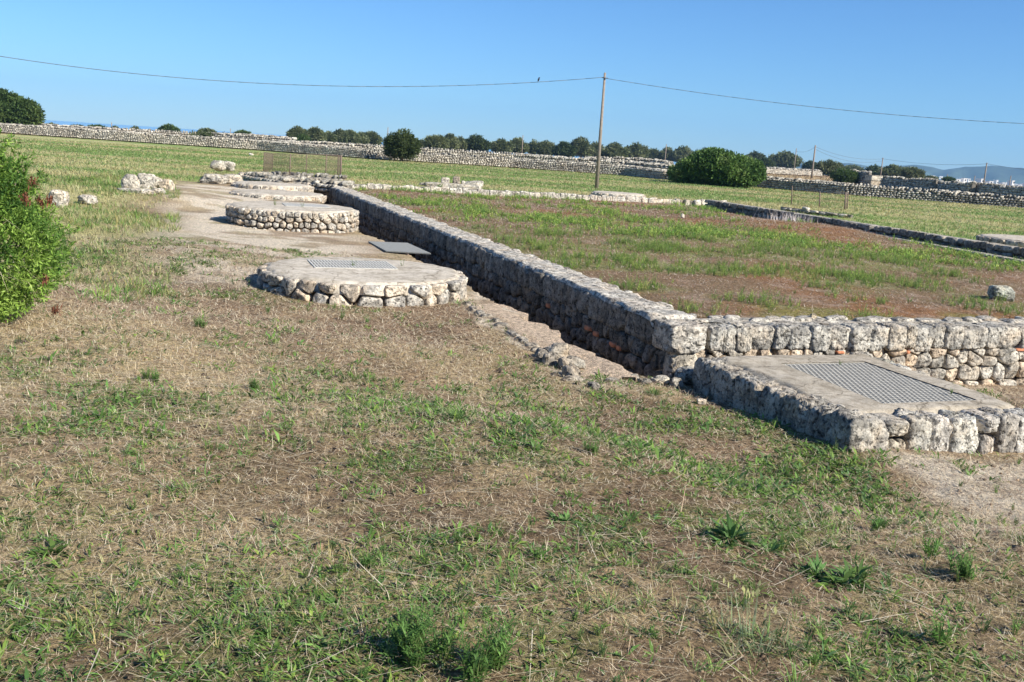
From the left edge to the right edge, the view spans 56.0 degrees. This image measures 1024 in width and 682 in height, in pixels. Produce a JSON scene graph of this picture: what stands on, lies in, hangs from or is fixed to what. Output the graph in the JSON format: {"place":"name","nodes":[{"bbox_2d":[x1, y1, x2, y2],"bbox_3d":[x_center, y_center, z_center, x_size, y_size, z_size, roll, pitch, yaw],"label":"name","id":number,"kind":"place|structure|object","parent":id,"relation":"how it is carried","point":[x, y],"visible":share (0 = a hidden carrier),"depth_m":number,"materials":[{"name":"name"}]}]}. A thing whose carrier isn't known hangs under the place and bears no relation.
{"place":"outdoors","nodes":[
{"label":"outdoors","id":0,"kind":"place"},
{"bbox_2d":[43,120,676,163],"bbox_3d":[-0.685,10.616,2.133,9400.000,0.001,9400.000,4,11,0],"label":"sea","id":1,"kind":"structure","parent":0,"point":[86,124],"depth_m":2772.04,"materials":[{"name":"blue liquid"}]},
{"bbox_2d":[0,133,1023,681],"bbox_3d":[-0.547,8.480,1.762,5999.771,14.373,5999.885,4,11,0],"label":"ground","id":2,"kind":"structure","parent":0,"point":[200,207],"depth_m":5.11,"materials":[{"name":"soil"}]},
{"bbox_2d":[0,87,45,124],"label":"dome tree","id":3,"kind":"object","parent":2,"relation":"on","point":[15,108],"visible":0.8,"depth_m":95.85,"materials":[{"name":"green plant"}]},
{"bbox_2d":[0,127,82,322],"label":"leafy bush","id":4,"kind":"object","parent":2,"relation":"on","point":[20,211],"visible":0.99,"depth_m":7.79,"materials":[{"name":"green plant"}]},
{"bbox_2d":[22,537,69,563],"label":"weed","id":5,"kind":"object","parent":2,"relation":"on","point":[50,548],"visible":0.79,"depth_m":3.77,"materials":[{"name":"green plant"}]},
{"bbox_2d":[48,189,69,207],"bbox_3d":[-9.644,-3.015,20.484,0.423,0.432,0.296,4,11,0],"label":"rock","id":6,"kind":"object","parent":2,"relation":"on","point":[61,197],"visible":0.67,"depth_m":20.37,"materials":[{"name":"stone"}]},
{"bbox_2d":[77,194,97,204],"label":"rock","id":7,"kind":"object","parent":2,"relation":"on","point":[86,198],"visible":0.9,"depth_m":21.56,"materials":[{"name":"stone"}]},
{"bbox_2d":[8,170,185,304],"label":"tall grass","id":8,"kind":"structure","parent":2,"relation":"on","point":[154,291],"depth_m":17.15,"materials":[{"name":"green plant"}]},
{"bbox_2d":[121,174,139,187],"bbox_3d":[-9.612,-3.969,24.249,0.452,0.480,0.361,4,11,0],"label":"rock","id":9,"kind":"object","parent":2,"relation":"on","point":[130,181],"visible":0.74,"depth_m":24.09,"materials":[{"name":"stone"}]},
{"bbox_2d":[117,188,155,193],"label":"rock","id":10,"kind":"object","parent":2,"relation":"on","point":[138,190],"visible":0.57,"depth_m":23.94,"materials":[{"name":"stone"}]},
{"bbox_2d":[137,173,162,188],"bbox_3d":[-9.583,-4.226,25.564,0.742,0.459,0.554,4,11,0],"label":"rock","id":11,"kind":"object","parent":2,"relation":"on","point":[152,180],"visible":0.69,"depth_m":25.36,"materials":[{"name":"stone"}]},
{"bbox_2d":[139,367,161,383],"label":"weed","id":12,"kind":"object","parent":2,"relation":"on","point":[155,375],"visible":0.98,"depth_m":6.80,"materials":[{"name":"green plant"}]},
{"bbox_2d":[158,179,174,190],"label":"rock","id":13,"kind":"object","parent":2,"relation":"on","point":[166,184],"visible":0.74,"depth_m":25.43,"materials":[{"name":"stone"}]},
{"bbox_2d":[39,123,296,140],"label":"field wall","id":14,"kind":"structure","parent":2,"relation":"on","point":[253,136],"depth_m":96.00,"materials":[{"name":"grey stone"}]},
{"bbox_2d":[157,123,180,131],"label":"olive tree","id":15,"kind":"object","parent":2,"relation":"on","point":[170,127],"visible":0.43,"depth_m":169.53,"materials":[{"name":"green plant"}]},
{"bbox_2d":[187,130,239,136],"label":"hedge","id":16,"kind":"object","parent":2,"relation":"on","point":[210,134],"visible":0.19,"depth_m":96.79,"materials":[{"name":"green plant"}]},
{"bbox_2d":[199,174,228,183],"bbox_3d":[-9.732,-5.288,31.436,0.886,0.359,0.715,4,11,0],"label":"rock","id":17,"kind":"object","parent":2,"relation":"on","point":[214,179],"visible":0.99,"depth_m":31.16,"materials":[{"name":"stone"}]},
{"bbox_2d":[210,160,225,171],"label":"rock","id":18,"kind":"object","parent":2,"relation":"on","point":[217,165],"visible":1,"depth_m":36.51,"materials":[{"name":"stone"}]},
{"bbox_2d":[225,174,242,183],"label":"rock","id":19,"kind":"object","parent":2,"relation":"on","point":[234,177],"visible":0.48,"depth_m":31.61,"materials":[{"name":"stone"}]},
{"bbox_2d":[242,171,293,182],"bbox_3d":[-8.450,-5.480,33.087,0.643,0.645,3.127,-6,15,-40],"label":"rubble row","id":20,"kind":"object","parent":2,"relation":"on","point":[259,176],"visible":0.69,"depth_m":32.87,"materials":[{"name":"stone"}]},
{"bbox_2d":[230,181,313,192],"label":"round platform","id":21,"kind":"structure","parent":2,"relation":"on","point":[272,185],"depth_m":30.38,"materials":[{"name":"stone"}]},
{"bbox_2d":[229,189,326,203],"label":"round platform","id":22,"kind":"structure","parent":2,"relation":"on","point":[282,195],"depth_m":27.62,"materials":[{"name":"stone"}]},
{"bbox_2d":[225,201,358,232],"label":"round platform","id":23,"kind":"structure","parent":2,"relation":"on","point":[297,217],"depth_m":20.14,"materials":[{"name":"stone"}]},
{"bbox_2d":[286,125,309,136],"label":"olive tree","id":24,"kind":"object","parent":2,"relation":"on","point":[296,130],"visible":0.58,"depth_m":181.43,"materials":[{"name":"green plant"}]},
{"bbox_2d":[263,152,341,176],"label":"wire fence","id":25,"kind":"object","parent":2,"relation":"on","point":[304,166],"visible":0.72,"depth_m":41.18,"materials":[{"name":"metal"}]},
{"bbox_2d":[261,171,347,180],"bbox_3d":[-8.399,-6.568,38.845,3.496,0.516,1.278,2,11,-6],"label":"rubble row","id":26,"kind":"object","parent":2,"relation":"on","point":[327,176],"visible":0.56,"depth_m":38.76,"materials":[{"name":"stone"}]},
{"bbox_2d":[307,126,327,140],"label":"olive tree","id":27,"kind":"object","parent":2,"relation":"on","point":[317,134],"visible":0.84,"depth_m":211.82,"materials":[{"name":"green plant"}]},
{"bbox_2d":[287,175,353,197],"bbox_3d":[-6.476,-5.139,32.056,2.672,0.633,0.664,9,13,27],"label":"rubble row","id":28,"kind":"object","parent":2,"relation":"on","point":[323,185],"visible":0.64,"depth_m":31.78,"materials":[{"name":"stone"}]},
{"bbox_2d":[333,128,350,142],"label":"olive tree","id":29,"kind":"object","parent":2,"relation":"on","point":[343,136],"visible":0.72,"depth_m":230.85,"materials":[{"name":"green plant"}]},
{"bbox_2d":[345,129,360,143],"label":"olive tree","id":30,"kind":"object","parent":2,"relation":"on","point":[355,137],"visible":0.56,"depth_m":237.76,"materials":[{"name":"green plant"}]},
{"bbox_2d":[256,257,467,306],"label":"round platform","id":31,"kind":"structure","parent":2,"relation":"on","point":[367,282],"depth_m":12.22,"materials":[{"name":"stone"}]},
{"bbox_2d":[359,553,379,568],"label":"weed","id":32,"kind":"object","parent":2,"relation":"on","point":[366,561],"visible":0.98,"depth_m":3.78,"materials":[{"name":"green plant"}]},
{"bbox_2d":[362,131,382,144],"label":"olive tree","id":33,"kind":"object","parent":2,"relation":"on","point":[375,138],"visible":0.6,"depth_m":252.14,"materials":[{"name":"green plant"}]},
{"bbox_2d":[368,241,430,254],"bbox_3d":[-2.133,-1.733,17.975,0.678,0.087,2.121,-1,12,-21],"label":"metal lid","id":34,"kind":"object","parent":2,"relation":"on","point":[404,248],"visible":1,"depth_m":17.88,"materials":[{"name":"metal"}]},
{"bbox_2d":[380,128,422,161],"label":"round tree","id":35,"kind":"object","parent":2,"relation":"on","point":[398,143],"visible":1,"depth_m":80.27,"materials":[{"name":"green plant"}]},
{"bbox_2d":[381,589,470,672],"bbox_3d":[-0.288,0.931,3.097,0.299,0.227,0.254,4,11,0],"label":"weed","id":36,"kind":"object","parent":2,"relation":"on","point":[410,641],"visible":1,"depth_m":3.11,"materials":[{"name":"green plant"}]},
{"bbox_2d":[422,134,448,149],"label":"olive tree","id":37,"kind":"object","parent":2,"relation":"on","point":[436,141],"visible":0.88,"depth_m":195.59,"materials":[{"name":"green plant"}]},
{"bbox_2d":[444,133,460,150],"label":"olive tree","id":38,"kind":"object","parent":2,"relation":"on","point":[454,143],"visible":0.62,"depth_m":220.54,"materials":[{"name":"green plant"}]},
{"bbox_2d":[437,402,472,420],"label":"weed","id":39,"kind":"object","parent":2,"relation":"on","point":[461,413],"visible":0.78,"depth_m":6.41,"materials":[{"name":"green plant"}]},
{"bbox_2d":[278,140,674,169],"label":"field wall","id":40,"kind":"structure","parent":2,"relation":"on","point":[537,156],"depth_m":89.66,"materials":[{"name":"grey stone"}]},
{"bbox_2d":[465,133,492,151],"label":"olive tree","id":41,"kind":"object","parent":2,"relation":"on","point":[476,142],"visible":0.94,"depth_m":227.09,"materials":[{"name":"green plant"}]},
{"bbox_2d":[448,610,519,681],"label":"weed","id":42,"kind":"object","parent":2,"relation":"on","point":[495,653],"visible":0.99,"depth_m":3.03,"materials":[{"name":"green plant"}]},
{"bbox_2d":[490,137,514,152],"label":"olive tree","id":43,"kind":"object","parent":2,"relation":"on","point":[501,145],"visible":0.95,"depth_m":250.20,"materials":[{"name":"green plant"}]},
{"bbox_2d":[0,232,1023,681],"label":"ground weeds","id":44,"kind":"object","parent":2,"relation":"on","point":[628,438],"visible":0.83,"depth_m":4.52,"materials":[{"name":"green plant"}]},
{"bbox_2d":[0,234,1023,681],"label":"dry straw","id":45,"kind":"object","parent":2,"relation":"on","point":[996,524],"visible":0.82,"depth_m":5.46,"materials":[{"name":"beige plant"}]},
{"bbox_2d":[0,137,1023,291],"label":"field grass","id":46,"kind":"structure","parent":2,"relation":"on","point":[467,170],"depth_m":45.65,"materials":[{"name":"green plant"}]},
{"bbox_2d":[0,249,1023,681],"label":"sprouts","id":47,"kind":"object","parent":2,"relation":"on","point":[1016,625],"visible":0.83,"depth_m":4.24,"materials":[{"name":"green plant"}]},
{"bbox_2d":[0,123,1023,207],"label":"field wall","id":48,"kind":"structure","parent":2,"relation":"on","point":[871,190],"depth_m":84.02,"materials":[{"name":"grey stone"}]},
{"bbox_2d":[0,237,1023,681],"bbox_3d":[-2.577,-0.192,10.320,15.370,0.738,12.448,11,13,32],"label":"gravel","id":49,"kind":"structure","parent":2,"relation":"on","point":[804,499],"depth_m":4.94,"materials":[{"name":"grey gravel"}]},
{"bbox_2d":[325,187,707,378],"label":"retaining wall","id":50,"kind":"structure","parent":2,"relation":"on","point":[631,331],"depth_m":12.90,"materials":[{"name":"stone"}]},
{"bbox_2d":[509,137,529,153],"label":"olive tree","id":51,"kind":"object","parent":2,"relation":"on","point":[517,143],"visible":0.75,"depth_m":273.71,"materials":[{"name":"green plant"}]},
{"bbox_2d":[527,138,538,154],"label":"olive tree","id":52,"kind":"object","parent":2,"relation":"on","point":[532,148],"visible":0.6,"depth_m":277.52,"materials":[{"name":"green plant"}]},
{"bbox_2d":[352,183,726,207],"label":"rim wall","id":53,"kind":"structure","parent":2,"relation":"on","point":[700,202],"depth_m":34.25,"materials":[{"name":"stone"}]},
{"bbox_2d":[423,182,481,188],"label":"stone block","id":54,"kind":"structure","parent":53,"relation":"on","point":[450,185],"depth_m":35.94,"materials":[{"name":"stone"}]},
{"bbox_2d":[535,140,555,154],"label":"olive tree","id":55,"kind":"object","parent":2,"relation":"on","point":[544,147],"visible":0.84,"depth_m":267.85,"materials":[{"name":"green plant"}]},
{"bbox_2d":[462,301,636,389],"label":"ditch kerb","id":56,"kind":"structure","parent":2,"relation":"on","point":[542,333],"depth_m":10.23,"materials":[{"name":"stone"}]},
{"bbox_2d":[543,342,570,359],"bbox_3d":[0.442,0.101,9.722,0.308,0.180,0.246,4,11,0],"label":"rock","id":57,"kind":"object","parent":2,"relation":"on","point":[559,349],"visible":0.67,"depth_m":9.64,"materials":[{"name":"stone"}]},
{"bbox_2d":[545,509,582,524],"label":"weed","id":58,"kind":"object","parent":2,"relation":"on","point":[566,518],"visible":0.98,"depth_m":4.66,"materials":[{"name":"green plant"}]},
{"bbox_2d":[551,141,577,156],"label":"olive tree","id":59,"kind":"object","parent":2,"relation":"on","point":[564,148],"visible":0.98,"depth_m":251.43,"materials":[{"name":"green plant"}]},
{"bbox_2d":[567,355,585,368],"bbox_3d":[0.618,0.226,9.368,0.209,0.146,0.166,4,11,0],"label":"rock","id":60,"kind":"object","parent":2,"relation":"on","point":[578,362],"visible":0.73,"depth_m":9.31,"materials":[{"name":"stone"}]},
{"bbox_2d":[570,136,596,157],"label":"olive tree","id":61,"kind":"object","parent":2,"relation":"on","point":[583,146],"visible":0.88,"depth_m":279.69,"materials":[{"name":"green plant"}]},
{"bbox_2d":[578,436,599,453],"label":"weed","id":62,"kind":"object","parent":2,"relation":"on","point":[595,449],"visible":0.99,"depth_m":5.82,"materials":[{"name":"green plant"}]},
{"bbox_2d":[594,73,605,188],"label":"power pole","id":63,"kind":"object","parent":2,"relation":"on","point":[599,145],"visible":0.81,"depth_m":45.56,"materials":[{"name":"brown wood"}]},
{"bbox_2d":[0,56,601,86],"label":"overhead cable","id":64,"kind":"object","parent":63,"relation":"attached to","point":[293,84],"visible":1,"depth_m":41.81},
{"bbox_2d":[606,78,1023,123],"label":"overhead cable","id":65,"kind":"object","parent":63,"relation":"attached to","point":[811,106],"visible":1,"depth_m":44.36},
{"bbox_2d":[601,141,630,157],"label":"olive tree","id":66,"kind":"object","parent":2,"relation":"on","point":[614,149],"visible":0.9,"depth_m":261.19,"materials":[{"name":"green plant"}]},
{"bbox_2d":[591,191,645,196],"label":"stone slab","id":67,"kind":"structure","parent":2,"relation":"on","point":[614,193],"depth_m":37.30,"materials":[{"name":"stone"}]},
{"bbox_2d":[585,156,673,163],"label":"field wall","id":68,"kind":"structure","parent":2,"relation":"on","point":[648,160],"depth_m":90.19,"materials":[{"name":"grey stone"}]},
{"bbox_2d":[626,142,649,157],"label":"olive tree","id":69,"kind":"object","parent":2,"relation":"on","point":[637,149],"visible":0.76,"depth_m":304.98,"materials":[{"name":"green plant"}]},
{"bbox_2d":[646,148,661,158],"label":"olive tree","id":70,"kind":"object","parent":2,"relation":"on","point":[654,153],"visible":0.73,"depth_m":383.56,"materials":[{"name":"green plant"}]},
{"bbox_2d":[650,375,669,384],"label":"rock","id":71,"kind":"object","parent":2,"relation":"on","point":[661,379],"visible":0.89,"depth_m":9.21,"materials":[{"name":"stone"}]},
{"bbox_2d":[659,147,674,161],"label":"olive tree","id":72,"kind":"object","parent":2,"relation":"on","point":[669,153],"visible":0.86,"depth_m":382.94,"materials":[{"name":"green plant"}]},
{"bbox_2d":[668,377,683,388],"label":"rock","id":73,"kind":"object","parent":2,"relation":"on","point":[676,382],"visible":0.98,"depth_m":9.12,"materials":[{"name":"stone"}]},
{"bbox_2d":[672,145,692,161],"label":"olive tree","id":74,"kind":"object","parent":2,"relation":"on","point":[679,153],"visible":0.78,"depth_m":381.65,"materials":[{"name":"green plant"}]},
{"bbox_2d":[674,366,693,384],"bbox_3d":[1.771,0.349,9.492,0.353,0.196,0.289,4,11,0],"label":"rock","id":75,"kind":"object","parent":2,"relation":"on","point":[684,374],"visible":0.43,"depth_m":9.38,"materials":[{"name":"stone"}]},
{"bbox_2d":[353,185,1023,318],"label":"grass","id":76,"kind":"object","parent":2,"relation":"on","point":[709,232],"visible":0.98,"depth_m":18.59,"materials":[{"name":"green plant"}]},
{"bbox_2d":[666,147,767,187],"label":"bush","id":77,"kind":"object","parent":2,"relation":"on","point":[717,166],"visible":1,"depth_m":65.72,"materials":[{"name":"green plant"}]},
{"bbox_2d":[699,509,765,549],"bbox_3d":[1.027,0.905,4.563,0.316,0.178,0.371,0,12,-16],"label":"weed","id":78,"kind":"object","parent":2,"relation":"on","point":[730,530],"visible":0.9,"depth_m":4.57,"materials":[{"name":"green plant"}]},
{"bbox_2d":[706,574,818,665],"bbox_3d":[0.909,0.984,3.426,0.424,0.244,0.372,4,11,0],"label":"weed","id":79,"kind":"object","parent":2,"relation":"on","point":[751,637],"visible":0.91,"depth_m":3.45,"materials":[{"name":"green plant"}]},
{"bbox_2d":[748,531,795,557],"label":"weed","id":80,"kind":"object","parent":2,"relation":"on","point":[774,546],"visible":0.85,"depth_m":4.52,"materials":[{"name":"green plant"}]},
{"bbox_2d":[754,211,817,222],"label":"dry shrub","id":81,"kind":"object","parent":2,"relation":"on","point":[786,218],"visible":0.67,"depth_m":27.60,"materials":[{"name":"plant"}]},
{"bbox_2d":[768,150,804,167],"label":"olive tree","id":82,"kind":"object","parent":2,"relation":"on","point":[785,159],"visible":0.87,"depth_m":373.64,"materials":[{"name":"green plant"}]},
{"bbox_2d":[766,167,821,176],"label":"field wall","id":83,"kind":"structure","parent":2,"relation":"on","point":[792,171],"depth_m":185.54,"materials":[{"name":"beige stone"}]},
{"bbox_2d":[791,552,838,581],"bbox_3d":[1.327,0.998,4.224,0.228,0.116,0.253,-3,13,-29],"label":"weed","id":84,"kind":"object","parent":2,"relation":"on","point":[814,564],"visible":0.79,"depth_m":4.24,"materials":[{"name":"green plant"}]},
{"bbox_2d":[780,207,852,217],"bbox_3d":[11.286,-4.783,35.993,0.597,0.429,2.906,-7,16,-44],"label":"rubble row","id":85,"kind":"object","parent":2,"relation":"on","point":[806,210],"visible":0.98,"depth_m":35.80,"materials":[{"name":"stone"}]},
{"bbox_2d":[791,186,848,208],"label":"wire fence","id":86,"kind":"object","parent":2,"relation":"on","point":[845,205],"visible":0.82,"depth_m":40.27,"materials":[{"name":"metal"}]},
{"bbox_2d":[815,159,844,175],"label":"olive tree","id":87,"kind":"object","parent":2,"relation":"on","point":[827,167],"visible":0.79,"depth_m":209.30,"materials":[{"name":"green plant"}]},
{"bbox_2d":[657,315,1023,385],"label":"retaining wall","id":88,"kind":"structure","parent":2,"relation":"on","point":[980,350],"depth_m":10.69,"materials":[{"name":"stone"}]},
{"bbox_2d":[829,168,859,182],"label":"bush","id":89,"kind":"object","parent":2,"relation":"on","point":[849,175],"visible":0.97,"depth_m":115.99,"materials":[{"name":"green plant"}]},
{"bbox_2d":[813,557,877,591],"bbox_3d":[1.443,1.014,4.145,0.272,0.137,0.332,11,13,31],"label":"weed","id":90,"kind":"object","parent":2,"relation":"on","point":[848,572],"visible":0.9,"depth_m":4.13,"materials":[{"name":"green plant"}]},
{"bbox_2d":[839,168,871,185],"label":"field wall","id":91,"kind":"structure","parent":2,"relation":"on","point":[862,174],"depth_m":115.54,"materials":[{"name":"grey stone"}]},
{"bbox_2d":[692,351,1023,454],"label":"rectangular platform","id":92,"kind":"structure","parent":2,"relation":"on","point":[860,401],"depth_m":8.01,"materials":[{"name":"stone"}]},
{"bbox_2d":[704,199,1023,258],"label":"rim wall","id":93,"kind":"structure","parent":2,"relation":"on","point":[989,247],"depth_m":25.32,"materials":[{"name":"stone"}]},
{"bbox_2d":[723,211,1023,263],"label":"kerb wall","id":94,"kind":"structure","parent":2,"relation":"on","point":[769,217],"depth_m":23.04,"materials":[{"name":"stone"}]},
{"bbox_2d":[865,175,882,185],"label":"ruined hut","id":95,"kind":"object","parent":2,"relation":"on","point":[873,179],"visible":0.79,"depth_m":111.79,"materials":[{"name":"beige stone"}]},
{"bbox_2d":[869,512,889,532],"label":"weed","id":96,"kind":"object","parent":2,"relation":"on","point":[877,523],"visible":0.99,"depth_m":5.10,"materials":[{"name":"green plant"}]},
{"bbox_2d":[875,164,908,175],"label":"olive tree","id":97,"kind":"object","parent":2,"relation":"on","point":[892,170],"visible":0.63,"depth_m":243.82,"materials":[{"name":"green plant"}]},
{"bbox_2d":[879,176,937,190],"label":"field wall","id":98,"kind":"structure","parent":2,"relation":"on","point":[902,181],"depth_m":102.25,"materials":[{"name":"grey stone"}]},
{"bbox_2d":[900,166,926,178],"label":"olive tree","id":99,"kind":"object","parent":2,"relation":"on","point":[911,172],"visible":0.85,"depth_m":215.64,"materials":[{"name":"green plant"}]},
{"bbox_2d":[914,524,957,560],"bbox_3d":[1.964,0.931,4.473,0.217,0.187,0.115,5,11,8],"label":"weed","id":100,"kind":"object","parent":2,"relation":"on","point":[929,551],"visible":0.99,"depth_m":4.49,"materials":[{"name":"green plant"}]},
{"bbox_2d":[925,596,964,646],"bbox_3d":[1.600,1.048,3.589,0.158,0.173,0.169,4,11,0],"label":"weed","id":101,"kind":"object","parent":2,"relation":"on","point":[940,633],"visible":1,"depth_m":3.57,"materials":[{"name":"green plant"}]},
{"bbox_2d":[936,180,976,192],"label":"field wall","id":102,"kind":"structure","parent":2,"relation":"on","point":[951,186],"depth_m":93.77,"materials":[{"name":"grey stone"}]},
{"bbox_2d":[940,538,988,582],"bbox_3d":[1.981,0.971,4.237,0.182,0.171,0.180,4,11,0],"label":"weed","id":103,"kind":"object","parent":2,"relation":"on","point":[963,570],"visible":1,"depth_m":4.22,"materials":[{"name":"green plant"}]},
{"bbox_2d":[975,182,1023,197],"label":"field wall","id":104,"kind":"structure","parent":2,"relation":"on","point":[998,189],"depth_m":87.06,"materials":[{"name":"grey stone"}]},
{"bbox_2d":[976,234,1023,246],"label":"round platform","id":105,"kind":"structure","parent":2,"relation":"on","point":[1013,240],"depth_m":26.34,"materials":[{"name":"stone"}]},
{"bbox_2d":[987,285,1014,301],"bbox_3d":[6.980,-0.681,13.734,0.342,0.226,0.280,4,11,0],"label":"boulder","id":106,"kind":"object","parent":2,"relation":"on","point":[1009,295],"visible":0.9,"depth_m":13.62,"materials":[{"name":"stone"}]},
{"bbox_2d":[0,0,1023,169],"label":"sky","id":107,"kind":"structure","parent":0,"point":[963,60],"materials":[{"name":"blue"}]},
{"bbox_2d":[798,162,1023,183],"bbox_3d":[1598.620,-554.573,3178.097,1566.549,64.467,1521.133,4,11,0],"label":"hills","id":108,"kind":"structure","parent":0,"point":[1001,174],"depth_m":3049.61,"materials":[{"name":"blue"}]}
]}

